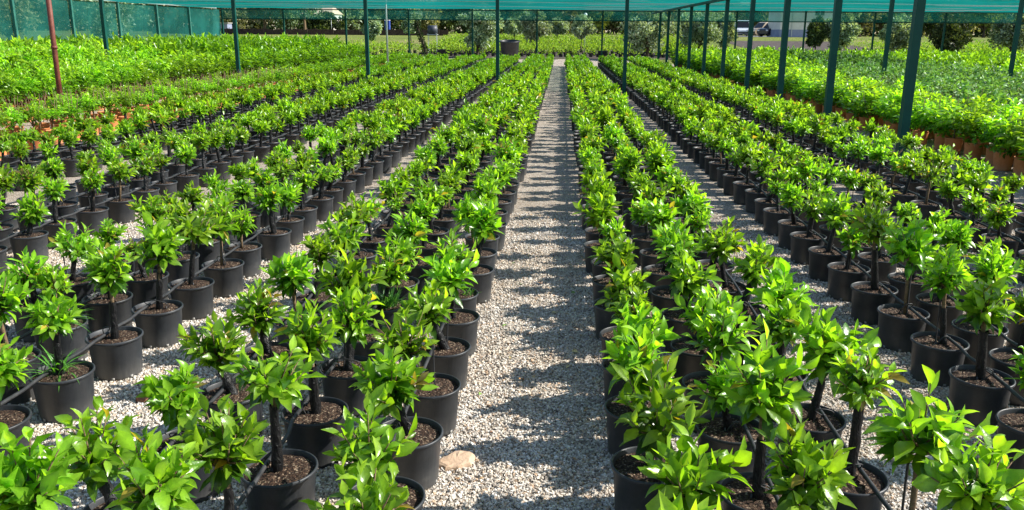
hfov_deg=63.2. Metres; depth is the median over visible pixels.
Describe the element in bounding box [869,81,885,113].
potted shrub
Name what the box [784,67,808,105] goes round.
potted shrub
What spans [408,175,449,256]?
potted citrus
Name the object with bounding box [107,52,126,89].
potted shrub
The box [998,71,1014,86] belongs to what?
dark shrub
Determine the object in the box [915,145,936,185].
potted citrus
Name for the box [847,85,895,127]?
potted shrub
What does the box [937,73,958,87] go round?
dark shrub
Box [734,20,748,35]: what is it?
van
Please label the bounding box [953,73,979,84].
dark shrub
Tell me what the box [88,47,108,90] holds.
potted shrub
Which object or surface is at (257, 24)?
woods
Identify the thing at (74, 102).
potted sapling
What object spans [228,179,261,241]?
potted citrus
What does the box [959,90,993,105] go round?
dark shrub
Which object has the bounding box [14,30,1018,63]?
ground
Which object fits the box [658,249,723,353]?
potted citrus
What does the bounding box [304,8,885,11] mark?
roof wire
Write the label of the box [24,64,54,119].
potted shrub
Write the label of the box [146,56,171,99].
potted shrub
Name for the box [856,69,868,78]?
dark shrub
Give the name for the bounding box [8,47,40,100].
potted shrub
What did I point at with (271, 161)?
potted citrus
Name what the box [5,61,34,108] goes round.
potted shrub
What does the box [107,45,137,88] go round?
potted shrub
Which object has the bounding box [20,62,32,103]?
potted shrub
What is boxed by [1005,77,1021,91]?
dark shrub
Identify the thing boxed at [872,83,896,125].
potted shrub
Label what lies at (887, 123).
potted shrub
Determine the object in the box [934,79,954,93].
dark shrub
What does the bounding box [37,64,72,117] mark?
potted shrub
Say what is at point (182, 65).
potted shrub
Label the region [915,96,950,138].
potted shrub
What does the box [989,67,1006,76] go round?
dark shrub
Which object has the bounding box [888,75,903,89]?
potted shrub
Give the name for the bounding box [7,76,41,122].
potted shrub
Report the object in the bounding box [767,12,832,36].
white building
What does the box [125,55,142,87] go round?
potted shrub
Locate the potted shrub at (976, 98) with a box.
[956,93,993,109]
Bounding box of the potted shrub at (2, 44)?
[0,38,13,102]
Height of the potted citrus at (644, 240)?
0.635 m
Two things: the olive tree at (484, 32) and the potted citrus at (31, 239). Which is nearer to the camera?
the potted citrus at (31, 239)
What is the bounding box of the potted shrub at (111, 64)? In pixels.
[103,56,117,91]
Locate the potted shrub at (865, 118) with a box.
[843,88,888,129]
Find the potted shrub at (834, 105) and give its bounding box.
[815,81,846,115]
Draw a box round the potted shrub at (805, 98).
[795,78,821,105]
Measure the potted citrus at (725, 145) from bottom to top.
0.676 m
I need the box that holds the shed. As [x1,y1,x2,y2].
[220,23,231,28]
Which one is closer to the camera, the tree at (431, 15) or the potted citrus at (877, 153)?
the potted citrus at (877, 153)
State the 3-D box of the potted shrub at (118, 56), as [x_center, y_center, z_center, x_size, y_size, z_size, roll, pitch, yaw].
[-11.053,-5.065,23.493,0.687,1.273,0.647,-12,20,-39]
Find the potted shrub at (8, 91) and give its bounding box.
[0,67,22,125]
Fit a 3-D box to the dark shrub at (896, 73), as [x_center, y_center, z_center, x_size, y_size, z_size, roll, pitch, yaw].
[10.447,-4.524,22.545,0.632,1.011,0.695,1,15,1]
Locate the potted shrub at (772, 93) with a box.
[760,71,776,96]
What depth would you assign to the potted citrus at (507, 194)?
8.96 m
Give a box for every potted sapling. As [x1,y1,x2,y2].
[0,95,23,133]
[0,104,27,154]
[0,110,12,160]
[8,98,35,135]
[17,101,45,149]
[26,93,49,126]
[27,96,49,132]
[38,97,67,144]
[45,91,66,128]
[46,93,68,127]
[55,96,87,140]
[60,89,82,121]
[65,91,85,131]
[76,92,100,134]
[78,85,99,119]
[82,90,101,132]
[94,86,113,117]
[96,92,122,130]
[98,88,117,118]
[106,83,122,120]
[114,82,136,109]
[114,86,132,115]
[115,88,135,125]
[126,84,143,111]
[128,87,148,125]
[135,82,153,110]
[139,85,159,123]
[146,81,166,101]
[147,79,163,104]
[154,84,174,101]
[155,77,172,102]
[166,83,184,117]
[173,78,189,98]
[177,81,196,114]
[179,75,192,97]
[184,77,205,105]
[198,78,212,102]
[208,72,219,94]
[209,76,224,106]
[212,74,226,87]
[214,75,231,90]
[224,72,235,91]
[224,76,241,104]
[236,73,250,87]
[238,72,255,88]
[248,71,262,87]
[249,74,263,99]
[257,66,268,85]
[257,70,271,98]
[264,71,276,84]
[271,71,282,83]
[277,68,287,93]
[282,67,293,79]
[286,68,300,90]
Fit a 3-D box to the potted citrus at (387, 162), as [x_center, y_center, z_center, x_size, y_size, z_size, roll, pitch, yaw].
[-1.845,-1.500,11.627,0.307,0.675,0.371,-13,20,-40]
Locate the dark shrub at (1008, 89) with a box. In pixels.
[986,78,1010,91]
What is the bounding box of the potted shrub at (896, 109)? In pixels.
[885,98,938,132]
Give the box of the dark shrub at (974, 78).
[966,72,978,84]
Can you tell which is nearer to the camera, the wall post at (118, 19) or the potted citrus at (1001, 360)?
the potted citrus at (1001, 360)
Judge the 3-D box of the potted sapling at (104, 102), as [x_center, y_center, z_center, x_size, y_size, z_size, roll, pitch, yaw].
[-7.562,-2.678,15.615,0.499,0.801,0.542,1,15,2]
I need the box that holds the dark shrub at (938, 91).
[927,87,944,97]
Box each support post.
[98,0,112,84]
[231,0,240,86]
[363,0,369,85]
[496,0,498,82]
[622,0,628,94]
[657,13,661,58]
[665,11,670,62]
[675,9,680,66]
[687,6,692,69]
[701,3,710,74]
[720,0,729,77]
[744,0,755,90]
[776,0,790,101]
[823,0,842,123]
[881,0,894,78]
[895,0,925,158]
[1008,0,1023,75]
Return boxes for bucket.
[437,49,445,55]
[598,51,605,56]
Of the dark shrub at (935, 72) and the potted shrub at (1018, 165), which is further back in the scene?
the dark shrub at (935, 72)
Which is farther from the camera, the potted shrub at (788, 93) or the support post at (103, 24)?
the support post at (103, 24)
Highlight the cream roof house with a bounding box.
[302,8,342,29]
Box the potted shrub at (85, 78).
[71,65,96,112]
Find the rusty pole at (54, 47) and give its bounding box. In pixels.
[46,0,63,118]
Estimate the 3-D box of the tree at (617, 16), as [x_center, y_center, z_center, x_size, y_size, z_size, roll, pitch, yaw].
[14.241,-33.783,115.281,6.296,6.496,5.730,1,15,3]
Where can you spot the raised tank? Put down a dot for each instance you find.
(432, 29)
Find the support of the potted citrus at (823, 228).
on the gravel yard at (552, 163)
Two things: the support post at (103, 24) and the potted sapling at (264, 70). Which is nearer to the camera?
the support post at (103, 24)
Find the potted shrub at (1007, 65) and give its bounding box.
[998,59,1016,70]
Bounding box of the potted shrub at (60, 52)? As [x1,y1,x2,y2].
[57,41,71,92]
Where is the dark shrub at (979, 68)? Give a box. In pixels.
[970,63,986,75]
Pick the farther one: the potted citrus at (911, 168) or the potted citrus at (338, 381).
the potted citrus at (911, 168)
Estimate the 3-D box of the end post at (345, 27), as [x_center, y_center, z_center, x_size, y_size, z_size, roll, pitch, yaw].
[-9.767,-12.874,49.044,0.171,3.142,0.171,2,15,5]
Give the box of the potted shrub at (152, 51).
[136,40,160,61]
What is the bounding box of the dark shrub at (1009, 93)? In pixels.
[993,88,1016,104]
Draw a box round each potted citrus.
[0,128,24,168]
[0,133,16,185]
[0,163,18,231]
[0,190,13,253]
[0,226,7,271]
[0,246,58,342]
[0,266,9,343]
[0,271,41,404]
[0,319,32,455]
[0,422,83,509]
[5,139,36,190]
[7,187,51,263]
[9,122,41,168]
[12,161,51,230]
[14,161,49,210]
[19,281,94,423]
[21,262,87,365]
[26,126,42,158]
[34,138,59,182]
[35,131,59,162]
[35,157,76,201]
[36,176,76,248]
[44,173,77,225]
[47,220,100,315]
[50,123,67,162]
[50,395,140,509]
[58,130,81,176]
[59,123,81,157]
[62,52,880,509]
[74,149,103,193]
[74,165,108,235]
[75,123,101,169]
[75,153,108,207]
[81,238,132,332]
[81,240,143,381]
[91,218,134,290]
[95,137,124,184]
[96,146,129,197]
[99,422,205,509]
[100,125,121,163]
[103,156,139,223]
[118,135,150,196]
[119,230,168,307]
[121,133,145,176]
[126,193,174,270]
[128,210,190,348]
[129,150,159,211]
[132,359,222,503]
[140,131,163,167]
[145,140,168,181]
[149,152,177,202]
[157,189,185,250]
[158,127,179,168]
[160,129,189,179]
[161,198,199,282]
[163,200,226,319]
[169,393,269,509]
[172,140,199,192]
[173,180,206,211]
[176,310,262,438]
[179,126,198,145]
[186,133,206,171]
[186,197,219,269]
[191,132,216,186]
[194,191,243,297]
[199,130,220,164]
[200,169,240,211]
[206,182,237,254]
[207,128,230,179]
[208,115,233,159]
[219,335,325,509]
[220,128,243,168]
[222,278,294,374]
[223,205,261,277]
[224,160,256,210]
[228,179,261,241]
[233,127,254,163]
[239,157,263,192]
[248,182,291,260]
[250,166,279,227]
[259,250,322,362]
[262,148,289,185]
[270,156,295,215]
[271,298,348,468]
[273,139,298,182]
[274,178,304,245]
[285,148,313,204]
[286,162,318,233]
[290,139,308,173]
[296,230,347,324]
[299,145,320,194]
[300,124,322,173]
[300,436,413,509]
[305,162,337,221]
[312,135,337,186]
[313,120,330,162]
[313,239,390,359]
[316,160,343,211]
[316,210,370,304]
[318,282,383,416]
[319,126,343,177]
[321,383,425,509]
[327,126,342,159]
[329,191,378,276]
[332,148,359,201]
[333,131,354,170]
[341,126,364,164]
[341,143,365,193]
[348,343,442,489]
[349,190,386,266]
[351,138,373,185]
[354,126,368,159]
[361,125,384,179]
[361,246,412,335]
[370,123,392,172]
[370,303,460,436]
[372,190,407,246]
[374,170,412,224]
[375,228,422,313]
[383,125,400,167]
[388,207,432,294]
[390,163,415,220]
[397,279,470,390]
[405,160,425,199]
[405,191,440,261]
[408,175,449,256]
[409,156,434,195]
[413,145,438,185]
[419,245,479,355]
[425,132,449,185]
[426,131,449,167]
[429,184,456,243]
[429,225,478,310]
[431,122,456,164]
[434,166,465,230]
[438,157,470,203]
[447,136,458,166]
[451,192,496,280]
[452,150,478,200]
[454,131,483,177]
[459,148,479,190]
[459,197,503,303]
[461,136,484,178]
[464,194,499,263]
[467,110,493,159]
[468,174,506,250]
[472,167,507,221]
[476,129,496,171]
[478,128,494,165]
[481,157,514,223]
[490,133,524,204]
[493,153,525,213]
[502,124,525,181]
[507,118,527,156]
[507,136,528,187]
[508,144,522,181]
[518,127,527,174]
[572,190,621,273]
[575,144,601,191]
[576,122,598,166]
[577,122,595,159]
[577,136,595,165]
[578,130,608,171]
[578,173,615,241]
[579,156,605,203]
[579,168,612,229]
[580,147,601,185]
[580,157,603,204]
[584,179,616,227]
[588,229,637,311]
[591,214,628,276]
[593,251,654,340]
[599,280,652,372]
[600,320,680,455]
[601,300,681,401]
[602,124,626,162]
[603,119,624,168]
[605,131,629,180]
[609,152,640,200]
[610,135,639,181]
[610,348,708,509]
[613,142,635,182]
[615,143,644,213]
[621,165,648,223]
[623,172,656,236]
[628,190,655,265]
[631,402,752,509]
[632,181,674,233]
[634,122,651,154]
[636,129,655,165]
[638,129,666,165]
[639,137,660,172]
[639,194,682,281]
[643,145,656,179]
[643,222,687,301]
[644,141,678,196]
[645,142,674,187]
[650,214,702,327]
[654,158,682,205]
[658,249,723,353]
[665,170,690,216]
[669,182,713,242]
[669,283,733,385]
[672,176,702,228]
[680,280,759,432]
[685,203,711,266]
[686,350,758,483]
[694,222,735,279]
[695,215,747,300]
[697,126,718,168]
[702,131,724,174]
[709,129,731,180]
[715,319,819,509]
[716,135,740,187]
[723,122,751,161]
[723,142,745,195]
[725,234,779,333]
[731,130,753,167]
[733,142,762,204]
[737,257,818,378]
[739,138,756,179]
[745,151,780,213]
[750,142,771,181]
[752,292,811,422]
[754,164,788,224]
[754,408,856,509]
[756,128,772,162]
[756,150,778,188]
[763,172,790,235]
[765,132,784,165]
[768,152,799,198]
[773,138,791,171]
[777,179,807,249]
[778,144,800,182]
[778,301,881,460]
[779,165,803,208]
[790,187,826,264]
[791,150,822,220]
[796,148,814,190]
[802,154,829,199]
[805,173,834,232]
[808,191,864,281]
[812,156,843,200]
[814,126,835,160]
[819,191,851,247]
[821,134,843,168]
[822,342,910,509]
[827,222,870,301]
[832,141,857,182]
[839,164,860,209]
[840,198,880,262]
[844,132,871,190]
[845,168,884,224]
[846,131,865,164]
[846,198,904,324]
[856,136,876,169]
[857,209,896,283]
[861,365,997,509]
[863,181,901,251]
[864,143,892,194]
[868,132,892,175]
[869,125,893,160]
[877,152,909,205]
[877,209,945,352]
[881,130,899,171]
[881,145,906,183]
[886,200,918,266]
[887,228,939,306]
[889,150,925,214]
[899,131,923,172]
[899,144,925,191]
[910,161,945,226]
[910,243,976,386]
[911,426,1023,509]
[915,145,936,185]
[915,148,955,201]
[915,241,970,334]
[917,206,950,273]
[928,143,958,187]
[930,174,969,236]
[932,219,979,295]
[936,161,973,210]
[948,269,1023,426]
[951,151,979,196]
[951,243,1022,366]
[957,171,994,220]
[960,184,992,252]
[961,235,1016,327]
[969,158,997,210]
[979,180,1015,234]
[981,195,1020,265]
[988,288,1023,406]
[994,172,1023,229]
[995,346,1023,468]
[1006,243,1023,347]
[1014,204,1023,256]
[1015,212,1023,228]
[1017,250,1023,282]
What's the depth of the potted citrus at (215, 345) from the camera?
3.95 m
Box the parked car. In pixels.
[757,23,770,35]
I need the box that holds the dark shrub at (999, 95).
[987,90,1005,139]
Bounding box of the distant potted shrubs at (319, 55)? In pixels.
[2,30,1023,160]
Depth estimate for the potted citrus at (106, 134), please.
12.09 m
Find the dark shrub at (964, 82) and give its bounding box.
[958,77,982,93]
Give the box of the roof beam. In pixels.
[651,0,725,13]
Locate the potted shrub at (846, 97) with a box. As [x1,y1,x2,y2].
[835,86,867,122]
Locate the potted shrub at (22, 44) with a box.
[11,36,30,51]
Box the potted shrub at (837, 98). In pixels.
[833,82,854,118]
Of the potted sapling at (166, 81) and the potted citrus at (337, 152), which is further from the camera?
the potted sapling at (166, 81)
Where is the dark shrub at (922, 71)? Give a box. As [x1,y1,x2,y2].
[916,67,928,77]
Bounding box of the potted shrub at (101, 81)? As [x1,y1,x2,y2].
[78,62,111,110]
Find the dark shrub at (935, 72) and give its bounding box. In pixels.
[930,68,942,80]
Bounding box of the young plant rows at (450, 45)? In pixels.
[416,31,716,57]
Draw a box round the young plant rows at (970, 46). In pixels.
[854,37,1023,53]
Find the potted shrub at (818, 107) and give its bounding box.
[801,80,835,112]
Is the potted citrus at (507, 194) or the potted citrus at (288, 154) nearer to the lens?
the potted citrus at (507, 194)
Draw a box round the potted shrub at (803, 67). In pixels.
[792,63,807,71]
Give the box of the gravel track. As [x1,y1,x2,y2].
[449,58,630,63]
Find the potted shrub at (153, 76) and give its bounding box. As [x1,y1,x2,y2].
[142,68,164,100]
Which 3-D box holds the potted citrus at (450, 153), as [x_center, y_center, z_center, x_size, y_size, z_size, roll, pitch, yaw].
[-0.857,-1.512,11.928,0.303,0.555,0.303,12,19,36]
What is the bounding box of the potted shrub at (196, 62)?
[177,50,205,93]
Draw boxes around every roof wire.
[170,4,899,9]
[177,0,995,5]
[207,2,1018,6]
[240,4,966,8]
[296,7,1001,10]
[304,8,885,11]
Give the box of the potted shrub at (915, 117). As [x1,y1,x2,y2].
[893,99,949,145]
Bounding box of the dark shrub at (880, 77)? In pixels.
[872,75,888,84]
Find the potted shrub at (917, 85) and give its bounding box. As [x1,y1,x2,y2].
[897,80,926,93]
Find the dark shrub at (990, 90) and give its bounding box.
[984,83,1010,102]
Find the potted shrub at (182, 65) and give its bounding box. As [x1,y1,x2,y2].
[171,58,188,80]
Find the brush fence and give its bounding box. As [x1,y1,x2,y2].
[221,28,447,35]
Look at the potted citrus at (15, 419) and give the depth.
3.72 m
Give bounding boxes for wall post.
[9,0,18,37]
[68,0,75,36]
[115,2,122,38]
[153,4,159,35]
[187,7,191,35]
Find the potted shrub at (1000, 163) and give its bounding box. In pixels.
[978,112,1023,170]
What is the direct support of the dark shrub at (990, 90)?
on the gravel yard at (552, 163)
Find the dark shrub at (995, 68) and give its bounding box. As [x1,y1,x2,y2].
[985,64,997,73]
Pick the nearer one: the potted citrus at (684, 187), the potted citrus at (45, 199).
the potted citrus at (684, 187)
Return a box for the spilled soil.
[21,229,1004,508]
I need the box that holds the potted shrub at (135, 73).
[122,62,142,87]
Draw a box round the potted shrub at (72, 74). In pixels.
[60,62,77,96]
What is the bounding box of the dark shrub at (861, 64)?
[854,59,867,68]
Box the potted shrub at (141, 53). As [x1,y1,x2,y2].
[132,49,151,85]
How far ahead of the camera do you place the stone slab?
3.80 m
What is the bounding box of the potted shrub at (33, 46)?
[22,39,49,95]
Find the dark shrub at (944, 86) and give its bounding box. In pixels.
[941,82,959,94]
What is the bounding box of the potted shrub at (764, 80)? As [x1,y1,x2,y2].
[758,72,776,96]
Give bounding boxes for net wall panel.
[0,0,13,40]
[14,0,71,41]
[72,0,118,39]
[119,3,156,39]
[157,5,188,38]
[190,8,220,36]
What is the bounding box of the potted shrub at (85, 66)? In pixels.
[75,61,98,88]
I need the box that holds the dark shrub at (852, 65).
[845,62,860,72]
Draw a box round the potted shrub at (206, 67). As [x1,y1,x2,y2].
[196,63,213,77]
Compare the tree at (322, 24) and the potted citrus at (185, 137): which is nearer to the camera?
the potted citrus at (185, 137)
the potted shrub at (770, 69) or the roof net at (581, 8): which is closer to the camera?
the potted shrub at (770, 69)
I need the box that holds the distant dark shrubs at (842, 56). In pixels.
[788,46,930,66]
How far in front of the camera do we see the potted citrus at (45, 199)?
8.47 m
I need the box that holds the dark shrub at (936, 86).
[920,81,941,94]
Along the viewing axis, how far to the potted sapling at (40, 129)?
14.17 m
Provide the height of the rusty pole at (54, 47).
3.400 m
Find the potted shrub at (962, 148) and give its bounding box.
[947,102,978,149]
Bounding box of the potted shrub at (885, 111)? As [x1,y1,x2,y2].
[878,89,920,135]
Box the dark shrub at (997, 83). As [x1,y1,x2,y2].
[982,77,1007,94]
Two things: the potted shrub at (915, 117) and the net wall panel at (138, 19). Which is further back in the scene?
the net wall panel at (138, 19)
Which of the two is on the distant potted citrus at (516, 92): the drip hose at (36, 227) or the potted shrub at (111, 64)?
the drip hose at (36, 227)
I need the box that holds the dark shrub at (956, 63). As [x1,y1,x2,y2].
[949,61,964,71]
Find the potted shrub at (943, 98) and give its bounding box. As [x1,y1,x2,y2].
[930,92,956,102]
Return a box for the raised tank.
[427,25,437,52]
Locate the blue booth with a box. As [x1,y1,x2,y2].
[385,20,389,29]
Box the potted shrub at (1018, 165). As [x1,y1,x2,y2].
[991,117,1023,176]
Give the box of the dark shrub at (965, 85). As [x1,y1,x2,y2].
[953,80,976,98]
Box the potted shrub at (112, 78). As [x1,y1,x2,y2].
[92,65,120,108]
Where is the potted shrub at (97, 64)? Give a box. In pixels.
[89,57,112,94]
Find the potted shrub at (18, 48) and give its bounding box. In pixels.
[7,40,26,54]
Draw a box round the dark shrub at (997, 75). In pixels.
[991,72,1007,81]
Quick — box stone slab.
[439,450,475,470]
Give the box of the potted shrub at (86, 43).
[74,42,88,90]
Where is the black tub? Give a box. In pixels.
[499,39,519,56]
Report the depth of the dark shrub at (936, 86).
19.11 m
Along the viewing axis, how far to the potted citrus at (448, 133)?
11.34 m
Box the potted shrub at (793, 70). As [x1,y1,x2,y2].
[784,67,809,90]
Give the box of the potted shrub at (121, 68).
[103,58,131,104]
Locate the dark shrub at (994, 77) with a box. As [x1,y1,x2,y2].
[983,75,998,87]
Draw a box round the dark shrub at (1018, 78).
[1009,72,1023,85]
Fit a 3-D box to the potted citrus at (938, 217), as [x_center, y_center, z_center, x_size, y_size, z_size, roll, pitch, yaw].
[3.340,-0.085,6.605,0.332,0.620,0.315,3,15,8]
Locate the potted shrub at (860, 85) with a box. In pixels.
[838,76,871,120]
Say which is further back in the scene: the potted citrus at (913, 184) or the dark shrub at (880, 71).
the dark shrub at (880, 71)
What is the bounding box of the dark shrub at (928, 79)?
[925,74,940,87]
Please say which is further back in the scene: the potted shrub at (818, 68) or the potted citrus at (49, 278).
the potted shrub at (818, 68)
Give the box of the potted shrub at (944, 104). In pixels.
[932,97,962,132]
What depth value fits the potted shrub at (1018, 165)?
11.59 m
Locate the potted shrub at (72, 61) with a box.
[63,51,85,93]
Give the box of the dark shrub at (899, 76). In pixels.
[888,73,900,83]
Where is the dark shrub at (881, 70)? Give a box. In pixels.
[867,67,889,77]
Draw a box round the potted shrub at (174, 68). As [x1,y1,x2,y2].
[158,54,180,82]
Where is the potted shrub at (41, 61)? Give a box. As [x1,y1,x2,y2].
[27,58,48,102]
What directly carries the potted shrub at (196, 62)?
on the gravel yard at (552, 163)
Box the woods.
[67,0,994,36]
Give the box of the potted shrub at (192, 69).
[175,59,200,94]
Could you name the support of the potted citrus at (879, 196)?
on the gravel yard at (552, 163)
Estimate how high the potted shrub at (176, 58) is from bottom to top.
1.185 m
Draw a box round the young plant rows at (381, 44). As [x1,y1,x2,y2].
[341,37,417,55]
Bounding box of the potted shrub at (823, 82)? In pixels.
[813,77,843,113]
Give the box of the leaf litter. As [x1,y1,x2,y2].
[144,178,832,486]
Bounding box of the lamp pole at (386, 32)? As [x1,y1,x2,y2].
[385,4,388,61]
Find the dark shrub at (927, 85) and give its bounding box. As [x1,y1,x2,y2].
[915,79,931,92]
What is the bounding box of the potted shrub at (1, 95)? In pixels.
[0,89,5,102]
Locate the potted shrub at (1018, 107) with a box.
[1012,106,1023,163]
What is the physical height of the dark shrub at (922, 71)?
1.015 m
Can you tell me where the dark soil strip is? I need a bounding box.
[418,37,671,59]
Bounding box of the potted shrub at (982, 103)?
[953,94,1006,154]
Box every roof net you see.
[108,0,1018,8]
[179,4,1023,11]
[460,0,1019,2]
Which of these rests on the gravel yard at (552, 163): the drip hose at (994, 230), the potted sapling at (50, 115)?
the potted sapling at (50, 115)
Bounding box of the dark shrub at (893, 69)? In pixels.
[891,62,904,74]
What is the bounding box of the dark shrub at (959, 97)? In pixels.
[952,90,969,102]
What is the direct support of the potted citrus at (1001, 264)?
on the gravel yard at (552, 163)
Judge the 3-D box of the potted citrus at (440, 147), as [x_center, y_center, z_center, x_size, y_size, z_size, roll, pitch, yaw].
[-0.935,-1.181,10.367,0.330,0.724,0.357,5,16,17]
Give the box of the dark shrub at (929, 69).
[917,66,931,73]
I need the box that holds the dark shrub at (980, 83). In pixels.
[971,79,992,89]
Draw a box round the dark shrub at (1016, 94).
[1000,89,1023,105]
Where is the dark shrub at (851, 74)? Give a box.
[843,68,860,80]
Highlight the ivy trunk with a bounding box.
[413,18,429,55]
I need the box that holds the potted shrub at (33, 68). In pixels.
[18,61,51,106]
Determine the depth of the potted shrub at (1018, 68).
24.70 m
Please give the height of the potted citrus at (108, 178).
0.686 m
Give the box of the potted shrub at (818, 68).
[812,65,826,77]
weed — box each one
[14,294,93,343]
[25,346,81,387]
[374,285,402,308]
[463,287,478,295]
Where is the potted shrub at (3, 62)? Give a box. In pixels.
[0,46,16,103]
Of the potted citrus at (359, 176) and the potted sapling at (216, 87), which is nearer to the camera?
the potted citrus at (359, 176)
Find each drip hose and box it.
[0,63,468,222]
[0,64,474,241]
[0,64,512,406]
[0,76,373,165]
[0,77,357,158]
[5,119,277,205]
[8,77,382,172]
[9,142,365,343]
[20,117,390,302]
[103,84,511,509]
[234,134,492,509]
[390,193,496,442]
[609,245,664,483]
[616,111,892,509]
[621,79,1023,402]
[643,207,778,503]
[666,79,1023,244]
[707,92,1023,225]
[714,136,1017,346]
[757,146,1013,296]
[792,119,1023,208]
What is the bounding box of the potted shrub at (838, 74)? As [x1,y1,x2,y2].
[823,71,846,79]
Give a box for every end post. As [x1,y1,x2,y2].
[220,8,223,35]
[281,8,284,33]
[344,10,347,59]
[407,11,409,52]
[471,9,473,53]
[536,11,537,59]
[601,11,603,55]
[734,12,737,48]
[802,12,806,50]
[870,13,876,50]
[940,13,947,51]
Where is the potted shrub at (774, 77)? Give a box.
[767,70,786,98]
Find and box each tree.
[81,0,144,35]
[197,7,240,22]
[219,8,249,28]
[243,8,287,28]
[272,8,302,28]
[284,8,322,29]
[296,10,351,29]
[336,8,363,29]
[355,10,387,29]
[360,15,382,49]
[380,10,404,30]
[394,9,422,29]
[400,18,417,48]
[418,9,441,29]
[434,9,459,29]
[448,9,470,33]
[456,9,503,54]
[486,9,519,33]
[502,17,521,38]
[509,9,531,33]
[519,9,552,53]
[529,9,562,19]
[547,17,570,37]
[556,11,581,34]
[570,14,597,54]
[578,11,614,34]
[605,10,635,34]
[617,10,682,57]
[631,10,648,25]
[662,10,689,34]
[674,12,722,48]
[696,12,724,18]
[712,13,738,48]
[747,12,768,35]
[805,15,829,49]
[824,13,862,51]
[841,11,861,19]
[853,13,887,36]
[871,11,896,30]
[877,13,911,52]
[895,13,932,26]
[923,13,948,36]
[928,18,973,51]
[942,13,981,32]
[959,13,1008,37]
[987,13,1023,51]
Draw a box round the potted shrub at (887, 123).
[868,89,913,131]
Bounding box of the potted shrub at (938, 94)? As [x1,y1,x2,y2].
[918,91,941,129]
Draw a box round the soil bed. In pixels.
[730,41,869,52]
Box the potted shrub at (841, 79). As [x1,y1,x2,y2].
[825,75,852,83]
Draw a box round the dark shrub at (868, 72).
[856,68,873,77]
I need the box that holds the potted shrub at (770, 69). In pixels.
[760,62,778,76]
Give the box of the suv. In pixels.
[747,22,767,35]
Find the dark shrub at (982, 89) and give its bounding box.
[973,83,985,95]
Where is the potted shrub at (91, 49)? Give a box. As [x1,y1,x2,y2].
[80,40,106,64]
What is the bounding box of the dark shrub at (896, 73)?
[889,70,901,80]
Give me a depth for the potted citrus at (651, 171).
10.12 m
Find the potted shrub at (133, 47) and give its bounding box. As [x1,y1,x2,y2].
[117,44,146,85]
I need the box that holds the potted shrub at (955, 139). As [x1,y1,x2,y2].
[930,103,981,154]
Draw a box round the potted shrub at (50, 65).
[49,63,69,93]
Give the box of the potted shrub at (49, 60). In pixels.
[37,54,60,98]
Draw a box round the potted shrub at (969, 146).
[949,102,995,159]
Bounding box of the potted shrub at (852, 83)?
[845,77,878,115]
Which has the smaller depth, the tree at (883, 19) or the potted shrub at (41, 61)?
the potted shrub at (41, 61)
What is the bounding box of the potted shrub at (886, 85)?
[871,82,902,125]
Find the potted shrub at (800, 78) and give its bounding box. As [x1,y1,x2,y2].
[790,73,822,104]
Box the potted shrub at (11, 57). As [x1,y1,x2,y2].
[0,47,34,104]
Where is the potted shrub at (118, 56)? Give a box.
[116,53,127,89]
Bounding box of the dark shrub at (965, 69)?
[959,63,972,75]
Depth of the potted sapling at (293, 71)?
26.30 m
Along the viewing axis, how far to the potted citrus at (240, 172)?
8.66 m
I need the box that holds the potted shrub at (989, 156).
[968,111,1012,165]
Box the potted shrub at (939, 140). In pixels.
[917,99,964,149]
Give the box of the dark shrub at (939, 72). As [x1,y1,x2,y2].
[938,68,948,76]
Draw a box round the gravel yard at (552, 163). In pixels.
[0,63,1023,509]
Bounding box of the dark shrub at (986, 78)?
[979,73,991,85]
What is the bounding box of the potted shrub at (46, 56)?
[40,43,67,94]
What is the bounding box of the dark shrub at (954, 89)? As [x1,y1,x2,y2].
[942,84,962,100]
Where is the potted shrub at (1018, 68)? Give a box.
[1013,64,1023,76]
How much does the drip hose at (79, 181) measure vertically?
0.028 m
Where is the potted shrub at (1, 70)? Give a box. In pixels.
[0,66,10,97]
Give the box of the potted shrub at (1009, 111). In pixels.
[993,97,1023,150]
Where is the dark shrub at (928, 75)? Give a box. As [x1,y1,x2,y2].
[922,69,935,81]
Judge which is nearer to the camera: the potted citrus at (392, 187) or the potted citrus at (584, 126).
the potted citrus at (392, 187)
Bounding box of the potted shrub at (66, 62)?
[62,60,76,96]
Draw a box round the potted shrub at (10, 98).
[3,73,25,109]
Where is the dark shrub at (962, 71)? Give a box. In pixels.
[946,67,964,79]
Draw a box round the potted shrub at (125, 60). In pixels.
[109,59,128,87]
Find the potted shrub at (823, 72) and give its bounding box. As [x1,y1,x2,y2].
[814,71,825,99]
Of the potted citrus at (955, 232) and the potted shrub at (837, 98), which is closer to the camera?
the potted citrus at (955, 232)
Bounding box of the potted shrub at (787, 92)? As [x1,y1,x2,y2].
[776,71,803,100]
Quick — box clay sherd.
[136,393,147,402]
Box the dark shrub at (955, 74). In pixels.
[950,70,961,79]
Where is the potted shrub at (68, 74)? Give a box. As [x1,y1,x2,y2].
[48,64,82,105]
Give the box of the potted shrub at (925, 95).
[913,90,940,129]
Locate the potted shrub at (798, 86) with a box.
[790,75,810,101]
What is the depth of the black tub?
56.35 m
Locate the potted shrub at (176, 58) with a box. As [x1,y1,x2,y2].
[167,54,186,76]
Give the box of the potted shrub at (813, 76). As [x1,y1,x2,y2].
[804,72,822,99]
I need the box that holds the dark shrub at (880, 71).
[874,68,886,76]
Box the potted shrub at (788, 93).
[783,70,797,102]
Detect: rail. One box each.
[104,0,210,7]
[220,9,1023,13]
[221,18,1023,23]
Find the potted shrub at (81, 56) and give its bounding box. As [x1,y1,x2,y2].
[62,42,94,92]
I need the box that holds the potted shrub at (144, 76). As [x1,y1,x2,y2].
[128,62,154,85]

